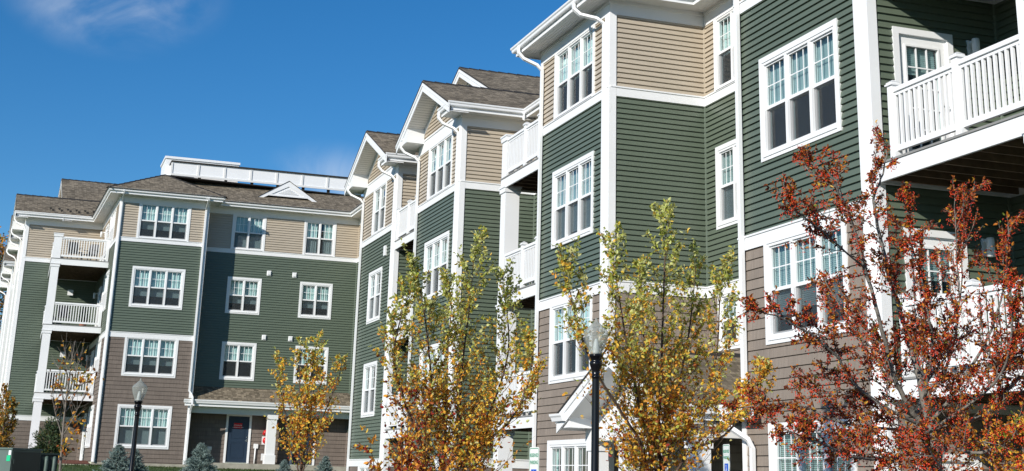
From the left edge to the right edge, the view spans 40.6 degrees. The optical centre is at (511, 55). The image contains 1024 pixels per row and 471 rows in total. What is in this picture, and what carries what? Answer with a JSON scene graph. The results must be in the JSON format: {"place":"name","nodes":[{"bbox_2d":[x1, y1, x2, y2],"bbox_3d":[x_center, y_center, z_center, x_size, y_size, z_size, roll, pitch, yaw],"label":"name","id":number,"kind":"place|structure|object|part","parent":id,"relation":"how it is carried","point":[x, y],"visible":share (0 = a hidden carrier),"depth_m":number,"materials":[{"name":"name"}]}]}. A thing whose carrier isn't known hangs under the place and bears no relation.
{"place":"outdoors","nodes":[
{"label":"outdoors","id":0,"kind":"place"},
{"bbox_2d":[57,463,312,470],"bbox_3d":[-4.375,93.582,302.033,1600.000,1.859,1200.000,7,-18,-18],"label":"ground","id":1,"kind":"structure","parent":0,"point":[78,468],"depth_m":55.77,"materials":[{"name":"green plant"}]},
{"bbox_2d":[0,226,8,330],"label":"broadleaf tree","id":2,"kind":"object","parent":1,"relation":"on","point":[2,247],"visible":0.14,"depth_m":110.02,"materials":[{"name":"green plant"}]},
{"bbox_2d":[0,383,19,447],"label":"golden tree","id":3,"kind":"object","parent":1,"relation":"on","point":[4,439],"visible":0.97,"depth_m":47.37,"materials":[{"name":"brown plant"}]},
{"bbox_2d":[0,447,42,470],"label":"utility cabinet","id":4,"kind":"object","parent":1,"relation":"on","point":[20,459],"visible":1,"depth_m":37.66,"materials":[{"name":"metal"}]},
{"bbox_3d":[-13.292,11.807,37.664,0.047,1.970,1.140,-5,-18,20],"label":"door","id":5,"kind":"part","parent":4,"relation":"part of","materials":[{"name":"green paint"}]},
{"bbox_2d":[27,415,71,459],"bbox_3d":[-18.984,15.786,56.875,1.932,2.032,2.226,7,-18,-18],"label":"evergreen shrub","id":6,"kind":"object","parent":1,"relation":"on","point":[51,435],"visible":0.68,"depth_m":56.75,"materials":[{"name":"green plant"}]},
{"bbox_2d":[39,453,59,470],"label":"ribbed cabinet","id":7,"kind":"object","parent":1,"relation":"on","point":[48,461],"visible":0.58,"depth_m":40.39,"materials":[{"name":"green metal"}]},
{"bbox_2d":[58,460,90,464],"bbox_3d":[-20.592,17.493,59.787,4.500,0.190,4.800,7,-18,-18],"label":"mulch bed","id":8,"kind":"object","parent":1,"relation":"on","point":[85,462],"visible":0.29,"depth_m":60.30,"materials":[{"name":"brown soil"}]},
{"bbox_2d":[49,335,103,470],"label":"bare tree","id":9,"kind":"object","parent":1,"relation":"on","point":[61,387],"visible":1,"depth_m":43.65,"materials":[{"name":"brown plant"}]},
{"bbox_2d":[92,444,135,470],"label":"blue spruce","id":10,"kind":"object","parent":1,"relation":"on","point":[116,462],"visible":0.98,"depth_m":46.28,"materials":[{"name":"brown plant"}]},
{"bbox_2d":[128,448,148,470],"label":"blue spruce","id":11,"kind":"object","parent":1,"relation":"on","point":[138,464],"visible":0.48,"depth_m":46.80,"materials":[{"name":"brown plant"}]},
{"bbox_2d":[0,156,362,470],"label":"apartment building","id":12,"kind":"structure","parent":1,"relation":"on","point":[199,288],"depth_m":65.02,"materials":[{"name":"green plastic"}]},
{"bbox_2d":[44,371,61,392],"bbox_3d":[-21.276,15.152,64.168,0.660,1.000,0.520,-13,-22,39],"label":"patio chair","id":13,"kind":"object","parent":12,"relation":"on","point":[50,379],"visible":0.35,"depth_m":64.29,"materials":[{"name":"grey plastic"}]},
{"bbox_2d":[56,305,69,324],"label":"patio chair","id":14,"kind":"object","parent":12,"relation":"on","point":[63,312],"visible":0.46,"depth_m":65.23,"materials":[{"name":"grey plastic"}]},
{"bbox_2d":[67,241,82,258],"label":"patio chair","id":15,"kind":"object","parent":12,"relation":"on","point":[74,248],"visible":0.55,"depth_m":66.14,"materials":[{"name":"grey plastic"}]},
{"bbox_2d":[69,374,86,393],"bbox_3d":[-20.145,15.200,64.216,0.520,1.000,0.660,-8,-20,30],"label":"patio chair","id":16,"kind":"object","parent":12,"relation":"on","point":[81,384],"visible":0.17,"depth_m":64.34,"materials":[{"name":"grey"}]},
{"bbox_2d":[76,306,87,325],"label":"patio chair","id":17,"kind":"object","parent":12,"relation":"on","point":[82,316],"visible":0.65,"depth_m":66.69,"materials":[{"name":"grey plastic"}]},
{"bbox_2d":[81,417,85,459],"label":"door","id":18,"kind":"structure","parent":12,"relation":"in","point":[85,417],"depth_m":65.96,"materials":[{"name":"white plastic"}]},
{"bbox_2d":[84,405,93,447],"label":"window","id":19,"kind":"structure","parent":12,"relation":"in","point":[91,409],"depth_m":63.56,"materials":[{"name":"white plastic"}]},
{"bbox_2d":[81,244,98,260],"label":"patio chair","id":20,"kind":"object","parent":12,"relation":"on","point":[92,251],"visible":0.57,"depth_m":66.75,"materials":[{"name":"grey plastic"}]},
{"bbox_2d":[88,353,93,392],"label":"door","id":21,"kind":"structure","parent":12,"relation":"in","point":[93,353],"depth_m":66.91,"materials":[{"name":"white plastic"}]},
{"bbox_2d":[96,290,100,326],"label":"door","id":22,"kind":"structure","parent":12,"relation":"in","point":[100,290],"depth_m":67.80,"materials":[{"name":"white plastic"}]},
{"bbox_2d":[94,338,136,377],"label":"window","id":23,"kind":"structure","parent":12,"relation":"in","point":[129,367],"depth_m":63.79,"materials":[{"name":"white plastic"}]},
{"bbox_2d":[101,269,143,311],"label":"window","id":24,"kind":"structure","parent":12,"relation":"in","point":[136,299],"depth_m":64.65,"materials":[{"name":"white plastic"}]},
{"bbox_2d":[108,208,150,243],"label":"window","id":25,"kind":"structure","parent":12,"relation":"in","point":[143,232],"depth_m":65.53,"materials":[{"name":"white plastic"}]},
{"bbox_2d":[113,404,171,448],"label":"window","id":26,"kind":"structure","parent":12,"relation":"in","point":[154,425],"depth_m":61.35,"materials":[{"name":"white plastic"}]},
{"bbox_2d":[121,336,178,377],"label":"window","id":27,"kind":"structure","parent":12,"relation":"in","point":[157,357],"depth_m":62.27,"materials":[{"name":"white plastic"}]},
{"bbox_2d":[128,266,185,309],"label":"window","id":28,"kind":"structure","parent":12,"relation":"in","point":[161,288],"depth_m":63.18,"materials":[{"name":"white plastic"}]},
{"bbox_2d":[136,202,191,240],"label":"window","id":29,"kind":"structure","parent":12,"relation":"in","point":[172,222],"depth_m":64.08,"materials":[{"name":"white glass"}]},
{"bbox_2d":[225,416,249,461],"bbox_3d":[-12.561,17.556,63.407,0.960,2.020,0.100,7,-18,-18],"label":"door","id":30,"kind":"structure","parent":12,"relation":"in","point":[238,426],"depth_m":63.41,"materials":[{"name":"blue paint"}]},
{"bbox_2d":[219,341,256,380],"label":"window","id":31,"kind":"structure","parent":12,"relation":"in","point":[237,362],"depth_m":64.55,"materials":[{"name":"white plastic"}]},
{"bbox_2d":[225,276,261,314],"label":"window","id":32,"kind":"structure","parent":12,"relation":"in","point":[243,295],"depth_m":65.39,"materials":[{"name":"white plastic"}]},
{"bbox_2d":[230,214,266,250],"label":"window","id":33,"kind":"structure","parent":12,"relation":"in","point":[248,232],"depth_m":66.23,"materials":[{"name":"white plastic"}]},
{"bbox_2d":[291,419,313,464],"bbox_3d":[-9.707,17.930,64.355,0.960,2.020,0.062,7,-18,-18],"label":"door","id":34,"kind":"structure","parent":12,"relation":"in","point":[307,443],"depth_m":64.30,"materials":[{"name":"blue paint"}]},
{"bbox_2d":[293,346,328,384],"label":"window","id":35,"kind":"structure","parent":12,"relation":"in","point":[325,349],"depth_m":65.58,"materials":[{"name":"white plastic"}]},
{"bbox_2d":[298,282,332,319],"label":"window","id":36,"kind":"structure","parent":12,"relation":"in","point":[315,299],"depth_m":66.44,"materials":[{"name":"white plastic"}]},
{"bbox_2d":[302,221,336,256],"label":"window","id":37,"kind":"structure","parent":12,"relation":"in","point":[319,239],"depth_m":67.27,"materials":[{"name":"white plastic"}]},
{"bbox_2d":[179,442,217,470],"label":"blue spruce","id":38,"kind":"object","parent":1,"relation":"on","point":[198,464],"visible":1,"depth_m":49.04,"materials":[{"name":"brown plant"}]},
{"bbox_2d":[274,459,291,470],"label":"blue spruce","id":39,"kind":"object","parent":1,"relation":"on","point":[285,465],"visible":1,"depth_m":53.84,"materials":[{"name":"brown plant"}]},
{"bbox_2d":[314,456,332,470],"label":"blue spruce","id":40,"kind":"object","parent":1,"relation":"on","point":[325,464],"visible":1,"depth_m":54.35,"materials":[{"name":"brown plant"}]},
{"bbox_2d":[344,0,1023,470],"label":"apartment building","id":41,"kind":"structure","parent":1,"relation":"on","point":[708,116],"depth_m":29.37,"materials":[{"name":"green plastic"}]},
{"bbox_2d":[358,466,370,470],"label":"window","id":42,"kind":"structure","parent":41,"relation":"in","point":[360,468],"depth_m":46.95,"materials":[{"name":"white plastic"}]},
{"bbox_2d":[361,361,377,417],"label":"window","id":43,"kind":"structure","parent":41,"relation":"in","point":[370,370],"depth_m":47.76,"materials":[{"name":"white plastic"}]},
{"bbox_2d":[366,266,382,324],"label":"window","id":44,"kind":"structure","parent":41,"relation":"in","point":[375,277],"depth_m":48.65,"materials":[{"name":"white plastic"}]},
{"bbox_2d":[371,181,387,235],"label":"window","id":45,"kind":"structure","parent":41,"relation":"in","point":[379,197],"depth_m":49.66,"materials":[{"name":"white plastic"}]},
{"bbox_2d":[417,343,444,409],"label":"window","id":46,"kind":"structure","parent":41,"relation":"in","point":[434,346],"depth_m":40.90,"materials":[{"name":"white plastic"}]},
{"bbox_2d":[422,230,449,300],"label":"window","id":47,"kind":"structure","parent":41,"relation":"in","point":[436,253],"depth_m":41.67,"materials":[{"name":"white plastic"}]},
{"bbox_2d":[427,131,453,200],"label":"window","id":48,"kind":"structure","parent":41,"relation":"in","point":[440,160],"depth_m":42.61,"materials":[{"name":"white plastic"}]},
{"bbox_2d":[547,439,587,470],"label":"window","id":49,"kind":"structure","parent":41,"relation":"in","point":[562,455],"depth_m":30.29,"materials":[{"name":"white plastic"}]},
{"bbox_2d":[548,296,593,383],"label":"window","id":50,"kind":"structure","parent":41,"relation":"in","point":[565,362],"depth_m":31.12,"materials":[{"name":"white plastic"}]},
{"bbox_2d":[551,151,594,248],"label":"window","id":51,"kind":"structure","parent":41,"relation":"in","point":[572,184],"depth_m":31.52,"materials":[{"name":"white plastic"}]},
{"bbox_2d":[553,25,595,119],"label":"window","id":52,"kind":"structure","parent":41,"relation":"in","point":[574,67],"depth_m":32.62,"materials":[{"name":"white plastic"}]},
{"bbox_2d":[713,8,734,90],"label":"window","id":53,"kind":"structure","parent":41,"relation":"in","point":[723,28],"depth_m":30.42,"materials":[{"name":"white plastic"}]},
{"bbox_2d":[715,139,737,229],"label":"window","id":54,"kind":"structure","parent":41,"relation":"in","point":[725,154],"depth_m":29.46,"materials":[{"name":"white plastic"}]},
{"bbox_2d":[717,290,739,350],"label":"window","id":55,"kind":"structure","parent":41,"relation":"in","point":[737,345],"depth_m":28.68,"materials":[{"name":"white plastic"}]},
{"bbox_2d":[758,18,843,162],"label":"window","id":56,"kind":"structure","parent":41,"relation":"in","point":[800,92],"depth_m":22.74,"materials":[{"name":"white plastic"}]},
{"bbox_2d":[763,221,850,344],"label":"window","id":57,"kind":"structure","parent":41,"relation":"in","point":[786,269],"depth_m":21.88,"materials":[{"name":"white plastic"}]},
{"bbox_2d":[768,418,857,470],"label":"window","id":58,"kind":"structure","parent":41,"relation":"in","point":[780,459],"depth_m":21.43,"materials":[{"name":"white plastic"}]},
{"bbox_2d":[899,34,951,152],"bbox_3d":[6.033,0.823,21.057,0.860,2.060,0.950,7,-18,-18],"label":"door","id":59,"kind":"structure","parent":41,"relation":"in","point":[919,56],"depth_m":20.90,"materials":[{"name":"white plastic"}]},
{"bbox_2d":[911,237,966,374],"bbox_3d":[5.949,3.737,20.160,0.860,2.060,0.950,7,-18,-18],"label":"door","id":60,"kind":"structure","parent":41,"relation":"in","point":[930,242],"depth_m":20.03,"materials":[{"name":"white plastic"}]},
{"bbox_2d":[924,461,973,470],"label":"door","id":61,"kind":"structure","parent":41,"relation":"in","point":[949,469],"depth_m":19.20,"materials":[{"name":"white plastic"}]},
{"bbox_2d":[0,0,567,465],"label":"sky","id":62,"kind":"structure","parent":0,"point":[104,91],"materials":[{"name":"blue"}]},
{"label":"parking lot","id":63,"kind":"structure","parent":0,"visible":0},
{"bbox_2d":[129,378,147,470],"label":"lamp post","id":64,"kind":"object","parent":63,"relation":"on","point":[138,405],"visible":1,"depth_m":37.46,"materials":[{"name":"black metal"}]},
{"bbox_2d":[263,329,347,470],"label":"birch tree","id":65,"kind":"object","parent":63,"relation":"on","point":[300,423],"visible":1,"depth_m":34.23,"materials":[{"name":"yellow plant"}]},
{"bbox_2d":[352,402,464,470],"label":"red shrub","id":66,"kind":"object","parent":63,"relation":"on","point":[403,459],"visible":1,"depth_m":16.23,"materials":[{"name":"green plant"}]},
{"bbox_2d":[368,225,548,470],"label":"birch tree","id":67,"kind":"object","parent":63,"relation":"on","point":[478,439],"visible":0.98,"depth_m":18.27,"materials":[{"name":"yellow plant"}]},
{"bbox_2d":[529,447,538,470],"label":"parking sign","id":68,"kind":"object","parent":63,"relation":"on","point":[533,458],"visible":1,"depth_m":17.17,"materials":[{"name":"silver metal"}]},
{"bbox_2d":[584,319,608,470],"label":"lamp post","id":69,"kind":"object","parent":63,"relation":"on","point":[595,361],"visible":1,"depth_m":15.31,"materials":[{"name":"black metal"}]},
{"bbox_2d":[549,197,777,470],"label":"birch tree","id":70,"kind":"object","parent":63,"relation":"on","point":[656,433],"visible":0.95,"depth_m":16.38,"materials":[{"name":"yellow plant"}]},
{"bbox_2d":[721,120,1023,470],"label":"berry tree","id":71,"kind":"object","parent":63,"relation":"on","point":[920,330],"visible":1,"depth_m":11.84,"materials":[{"name":"red plant"}]},
{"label":"pavement","id":72,"kind":"structure","parent":0,"visible":0},
{"bbox_2d":[723,444,729,470],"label":"parking sign","id":73,"kind":"object","parent":72,"relation":"on","point":[726,455],"visible":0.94,"depth_m":19.84,"materials":[{"name":"silver metal"}]}
]}

